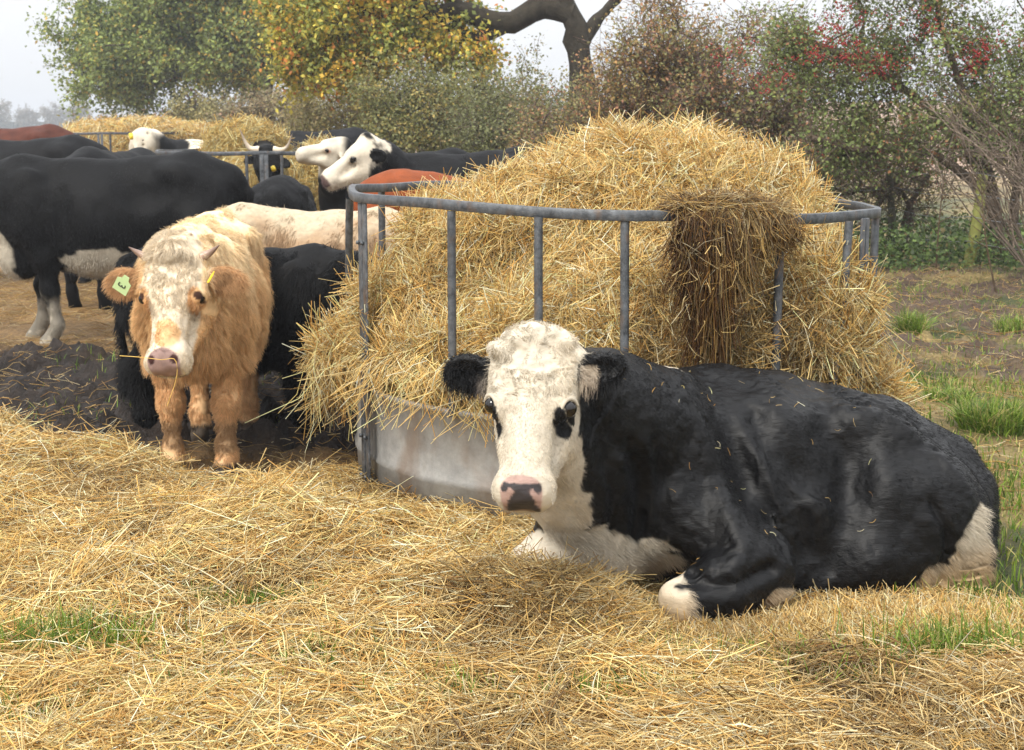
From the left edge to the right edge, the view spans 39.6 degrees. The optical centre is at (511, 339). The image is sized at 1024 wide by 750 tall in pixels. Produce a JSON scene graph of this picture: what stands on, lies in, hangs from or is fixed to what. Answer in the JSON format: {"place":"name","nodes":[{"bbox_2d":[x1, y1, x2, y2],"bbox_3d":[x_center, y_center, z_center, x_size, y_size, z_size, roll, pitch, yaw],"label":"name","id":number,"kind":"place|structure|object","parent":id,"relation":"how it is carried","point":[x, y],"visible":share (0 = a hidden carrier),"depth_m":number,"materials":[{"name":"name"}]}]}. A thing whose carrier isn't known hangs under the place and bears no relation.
{"place":"outdoors","nodes":[
{"label":"outdoors","id":0,"kind":"place"},
{"bbox_2d":[0,102,1023,674],"bbox_3d":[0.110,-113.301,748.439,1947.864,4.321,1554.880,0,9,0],"label":"ground","id":1,"kind":"structure","parent":0,"point":[270,430],"depth_m":8.61,"materials":[{"name":"soil"}]},
{"bbox_2d":[0,98,15,126],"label":"bare tree","id":2,"kind":"object","parent":1,"relation":"on","point":[6,110],"visible":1,"depth_m":325.98,"materials":[{"name":"grey plant"}]},
{"bbox_2d":[12,102,41,126],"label":"bare tree","id":3,"kind":"object","parent":1,"relation":"on","point":[31,119],"visible":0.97,"depth_m":344.94,"materials":[{"name":"grey plant"}]},
{"bbox_2d":[0,124,73,140],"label":"cow","id":4,"kind":"object","parent":1,"relation":"on","point":[35,132],"visible":0.19,"depth_m":19.13},
{"bbox_2d":[0,119,96,128],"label":"hedge","id":5,"kind":"object","parent":1,"relation":"on","point":[11,125],"visible":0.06,"depth_m":350.71,"materials":[{"name":"green plant"}]},
{"bbox_2d":[39,100,68,125],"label":"bare tree","id":6,"kind":"object","parent":1,"relation":"on","point":[49,116],"visible":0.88,"depth_m":339.61,"materials":[{"name":"grey plant"}]},
{"bbox_2d":[0,134,108,283],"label":"cow","id":7,"kind":"object","parent":1,"relation":"on","point":[64,146],"visible":0.18,"depth_m":13.53},
{"bbox_2d":[64,102,93,122],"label":"bare tree","id":8,"kind":"object","parent":1,"relation":"on","point":[81,114],"visible":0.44,"depth_m":295.32,"materials":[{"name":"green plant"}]},
{"bbox_2d":[64,146,155,309],"bbox_3d":[-3.360,-1.019,12.561,0.681,1.394,2.253,2,9,10],"label":"cow","id":9,"kind":"object","parent":1,"relation":"on","point":[72,294],"visible":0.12,"depth_m":11.74},
{"bbox_2d":[68,106,155,123],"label":"hedge shrub","id":10,"kind":"object","parent":1,"relation":"on","point":[74,121],"visible":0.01,"depth_m":56.92,"materials":[{"name":"green plant"}]},
{"bbox_2d":[74,132,177,150],"bbox_3d":[-6.509,-2.698,23.339,2.477,1.423,2.468,0,9,0],"label":"ring feeder","id":11,"kind":"object","parent":1,"relation":"on","point":[99,134],"visible":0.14,"depth_m":22.07,"materials":[{"name":"grey metal"}]},
{"bbox_2d":[59,111,219,151],"bbox_3d":[-6.160,-2.942,23.603,3.519,1.692,2.546,-7,11,-39],"label":"straw heap","id":12,"kind":"object","parent":11,"relation":"on","point":[191,129],"visible":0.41,"depth_m":22.78,"materials":[{"name":"beige plant"}]},
{"bbox_2d":[0,150,254,343],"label":"cow","id":13,"kind":"object","parent":1,"relation":"on","point":[91,218],"visible":0.66,"depth_m":9.69},
{"bbox_2d":[129,127,203,152],"bbox_3d":[-3.283,-1.540,15.527,1.697,1.547,0.948,-2,9,-13],"label":"cow","id":14,"kind":"object","parent":1,"relation":"on","point":[153,140],"visible":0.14,"depth_m":15.05},
{"bbox_2d":[101,206,274,477],"bbox_3d":[-1.392,0.025,6.321,0.573,1.139,1.509,-1,9,-4],"label":"calf","id":15,"kind":"object","parent":1,"relation":"on","point":[198,288],"visible":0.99,"depth_m":5.91},
{"bbox_2d":[120,355,177,405],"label":"straw stalk","id":16,"kind":"object","parent":15,"relation":"attached to","point":[160,359],"visible":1,"depth_m":5.49,"materials":[{"name":"beige plant"}]},
{"bbox_2d":[141,82,237,118],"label":"hedge shrub","id":17,"kind":"object","parent":1,"relation":"on","point":[188,96],"visible":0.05,"depth_m":45.57,"materials":[{"name":"green plant"}]},
{"bbox_2d":[159,85,253,122],"bbox_3d":[-7.649,-5.086,35.698,2.842,2.552,2.349,-2,9,-14],"label":"hedge shrub","id":18,"kind":"object","parent":1,"relation":"on","point":[180,109],"visible":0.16,"depth_m":35.16,"materials":[{"name":"green plant"}]},
{"bbox_2d":[24,0,416,123],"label":"oak tree","id":19,"kind":"object","parent":1,"relation":"on","point":[136,55],"visible":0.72,"depth_m":41.80,"materials":[{"name":"green plant"}]},
{"bbox_2d":[155,148,312,182],"bbox_3d":[-2.532,-1.261,14.254,1.984,1.288,1.988,0,9,0],"label":"ring feeder","id":20,"kind":"object","parent":1,"relation":"on","point":[263,159],"visible":0.15,"depth_m":13.24,"materials":[{"name":"grey metal"}]},
{"bbox_2d":[191,111,333,210],"bbox_3d":[-2.300,-1.494,14.375,2.524,1.664,1.696,4,9,22],"label":"straw heap","id":21,"kind":"object","parent":20,"relation":"on","point":[225,136],"visible":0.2,"depth_m":14.49,"materials":[{"name":"beige plant"}]},
{"bbox_2d":[110,242,378,436],"bbox_3d":[-1.136,0.005,6.994,1.694,0.990,0.518,1,9,9],"label":"calf","id":22,"kind":"object","parent":1,"relation":"on","point":[296,273],"visible":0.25,"depth_m":6.83},
{"bbox_2d":[202,72,321,131],"bbox_3d":[-5.285,-4.473,30.693,3.074,2.832,2.552,0,9,0],"label":"hedge shrub","id":23,"kind":"object","parent":1,"relation":"on","point":[253,107],"visible":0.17,"depth_m":30.27,"materials":[{"name":"green plant"}]},
{"bbox_2d":[239,128,296,182],"bbox_3d":[-2.641,-1.487,15.179,0.783,1.539,3.708,-1,9,-6],"label":"cow","id":24,"kind":"object","parent":1,"relation":"on","point":[273,160],"visible":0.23,"depth_m":13.60},
{"bbox_2d":[252,174,317,210],"bbox_3d":[-1.794,-0.717,11.176,0.612,1.188,1.837,-1,9,-6],"label":"calf","id":25,"kind":"object","parent":1,"relation":"on","point":[285,191],"visible":0.22,"depth_m":10.35},
{"bbox_2d":[221,202,402,258],"bbox_3d":[-0.941,-0.196,7.894,1.660,1.131,0.600,1,9,5],"label":"bullock","id":26,"kind":"object","parent":1,"relation":"on","point":[278,227],"visible":0.16,"depth_m":7.69,"materials":[{"name":"fur"}]},
{"bbox_2d":[283,127,378,146],"bbox_3d":[-2.920,-2.052,18.904,2.480,1.546,0.763,0,9,0],"label":"cow","id":27,"kind":"object","parent":1,"relation":"on","point":[352,134],"visible":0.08,"depth_m":18.66},
{"bbox_2d":[265,68,406,150],"bbox_3d":[-3.027,-3.959,25.785,3.092,3.271,2.547,0,9,0],"label":"hedge shrub","id":28,"kind":"object","parent":1,"relation":"on","point":[308,118],"visible":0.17,"depth_m":25.48,"materials":[{"name":"green plant"}]},
{"bbox_2d":[295,137,468,210],"bbox_3d":[-1.061,-1.141,13.126,1.750,1.462,0.967,0,9,0],"label":"cow","id":29,"kind":"object","parent":1,"relation":"on","point":[324,154],"visible":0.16,"depth_m":12.67},
{"bbox_2d":[353,169,481,211],"bbox_3d":[-0.126,-0.455,9.140,1.884,1.289,0.708,-2,9,-10],"label":"cow","id":30,"kind":"object","parent":1,"relation":"on","point":[397,175],"visible":0.03,"depth_m":8.86},
{"bbox_2d":[320,132,537,208],"bbox_3d":[-0.459,-0.764,10.461,1.805,1.518,0.772,0,9,0],"label":"cow","id":31,"kind":"object","parent":1,"relation":"on","point":[367,155],"visible":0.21,"depth_m":10.14},
{"bbox_2d":[239,0,621,114],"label":"oak tree","id":32,"kind":"object","parent":1,"relation":"on","point":[348,34],"visible":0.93,"depth_m":23.16,"materials":[{"name":"yellow plant"}]},
{"bbox_2d":[321,31,539,152],"bbox_3d":[-1.202,-3.206,21.842,3.385,2.956,2.572,-2,9,-15],"label":"hedge shrub","id":33,"kind":"object","parent":1,"relation":"on","point":[404,127],"visible":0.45,"depth_m":21.43,"materials":[{"name":"green plant"}]},
{"bbox_2d":[0,402,1023,749],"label":"straw bed","id":34,"kind":"object","parent":1,"relation":"on","point":[110,522],"visible":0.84,"depth_m":3.99,"materials":[{"name":"beige plant"}]},
{"bbox_2d":[439,320,1000,625],"bbox_3d":[0.677,0.359,4.685,2.037,1.005,0.972,-4,9,-25],"label":"cow","id":35,"kind":"object","parent":34,"relation":"on","point":[599,449],"visible":0.96,"depth_m":4.43},
{"bbox_2d":[620,347,875,596],"bbox_3d":[0.745,0.377,4.674,0.910,0.874,1.168,0,9,0],"label":"chaff","id":36,"kind":"object","parent":35,"relation":"on","point":[729,452],"visible":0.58,"depth_m":4.57,"materials":[{"name":"plant"}]},
{"bbox_2d":[0,263,1023,721],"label":"grass","id":37,"kind":"structure","parent":1,"relation":"on","point":[942,635],"depth_m":4.06,"materials":[{"name":"green plant"}]},
{"bbox_2d":[0,263,1023,512],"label":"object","id":38,"kind":"structure","parent":1,"relation":"on","point":[92,339],"depth_m":9.27,"materials":[{"name":"brown soil"}]},
{"bbox_2d":[427,33,609,152],"bbox_3d":[0.172,-2.982,20.460,2.947,2.928,3.317,0,9,0],"label":"hedge shrub","id":39,"kind":"object","parent":1,"relation":"on","point":[481,135],"visible":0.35,"depth_m":20.25,"materials":[{"name":"green plant"}]},
{"bbox_2d":[492,51,647,148],"bbox_3d":[1.089,-2.553,18.888,2.752,2.546,2.571,0,9,0],"label":"hedge shrub","id":40,"kind":"object","parent":1,"relation":"on","point":[543,122],"visible":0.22,"depth_m":18.68,"materials":[{"name":"green plant"}]},
{"bbox_2d":[345,181,880,522],"bbox_3d":[0.423,-0.043,6.241,2.285,1.267,2.310,0,9,0],"label":"ring feeder","id":41,"kind":"object","parent":1,"relation":"on","point":[451,463],"visible":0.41,"depth_m":5.44,"materials":[{"name":"grey metal"}]},
{"bbox_2d":[282,98,931,429],"bbox_3d":[0.432,-0.122,6.195,2.490,1.852,2.425,-5,10,-31],"label":"straw heap","id":42,"kind":"object","parent":41,"relation":"on","point":[407,302],"visible":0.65,"depth_m":5.68,"materials":[{"name":"beige plant"}]},
{"bbox_2d":[245,108,917,451],"bbox_3d":[0.302,-0.229,5.881,2.470,1.461,1.788,-4,10,-27],"label":"loose straw","id":43,"kind":"object","parent":42,"relation":"on","point":[436,372],"visible":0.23,"depth_m":5.59,"materials":[{"name":"beige plant"}]},
{"bbox_2d":[644,174,831,366],"bbox_3d":[0.782,-0.217,5.167,0.668,0.776,0.386,-3,9,-19],"label":"straw clump","id":44,"kind":"object","parent":41,"relation":"hanging from","point":[720,237],"visible":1,"depth_m":5.04,"materials":[{"name":"brown plant"}]},
{"bbox_2d":[560,0,775,135],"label":"hedge shrub","id":45,"kind":"object","parent":1,"relation":"on","point":[621,85],"visible":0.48,"depth_m":17.85,"materials":[{"name":"brown plant"}]},
{"bbox_2d":[615,0,852,169],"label":"hedge shrub","id":46,"kind":"object","parent":1,"relation":"on","point":[742,117],"visible":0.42,"depth_m":17.49,"materials":[{"name":"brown plant"}]},
{"bbox_2d":[749,98,973,250],"bbox_3d":[4.069,-2.001,16.918,3.118,2.051,2.251,-4,9,-23],"label":"hedge shrub","id":47,"kind":"object","parent":1,"relation":"on","point":[912,201],"visible":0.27,"depth_m":16.80,"materials":[{"name":"green plant"}]},
{"bbox_2d":[706,0,1023,260],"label":"hawthorn tree","id":48,"kind":"object","parent":1,"relation":"on","point":[803,54],"visible":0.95,"depth_m":15.16,"materials":[{"name":"green plant"}]},
{"bbox_2d":[879,304,959,334],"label":"grass tuft","id":49,"kind":"object","parent":1,"relation":"on","point":[906,323],"visible":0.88,"depth_m":10.27,"materials":[{"name":"green plant"}]},
{"bbox_2d":[822,153,1023,266],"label":"wire fence","id":50,"kind":"object","parent":1,"relation":"on","point":[973,231],"visible":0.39,"depth_m":14.99,"materials":[{"name":"brown wood"}]},
{"bbox_2d":[841,207,1023,271],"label":"undergrowth","id":51,"kind":"object","parent":1,"relation":"on","point":[925,251],"visible":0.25,"depth_m":15.32,"materials":[{"name":"green plant"}]},
{"bbox_2d":[918,139,960,269],"bbox_3d":[4.415,-1.408,14.656,0.493,1.420,0.198,0,9,0],"label":"sapling","id":52,"kind":"object","parent":1,"relation":"on","point":[942,188],"visible":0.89,"depth_m":14.66,"materials":[{"name":"brown plant"}]},
{"bbox_2d":[915,384,986,403],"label":"grass tuft","id":53,"kind":"object","parent":1,"relation":"on","point":[938,393],"visible":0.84,"depth_m":7.79,"materials":[{"name":"green plant"}]},
{"bbox_2d":[895,60,1023,266],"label":"bare bush","id":54,"kind":"object","parent":1,"relation":"on","point":[1000,170],"visible":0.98,"depth_m":13.27,"materials":[{"name":"brown plant"}]},
{"bbox_2d":[928,389,1023,436],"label":"grass tuft","id":55,"kind":"object","parent":1,"relation":"on","point":[1002,417],"visible":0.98,"depth_m":7.00,"materials":[{"name":"green plant"}]},
{"bbox_2d":[959,156,1003,292],"bbox_3d":[4.175,-1.011,12.605,0.485,1.250,0.278,0,9,0],"label":"sapling","id":56,"kind":"object","parent":1,"relation":"on","point":[984,220],"visible":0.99,"depth_m":12.60,"materials":[{"name":"brown plant"}]},
{"bbox_2d":[984,312,1023,334],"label":"grass tuft","id":57,"kind":"object","parent":1,"relation":"on","point":[1007,325],"visible":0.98,"depth_m":10.38,"materials":[{"name":"green plant"}]},
{"bbox_2d":[0,0,1023,126],"label":"sky","id":58,"kind":"structure","parent":0,"point":[20,82],"materials":[{"name":"white"}]}
]}

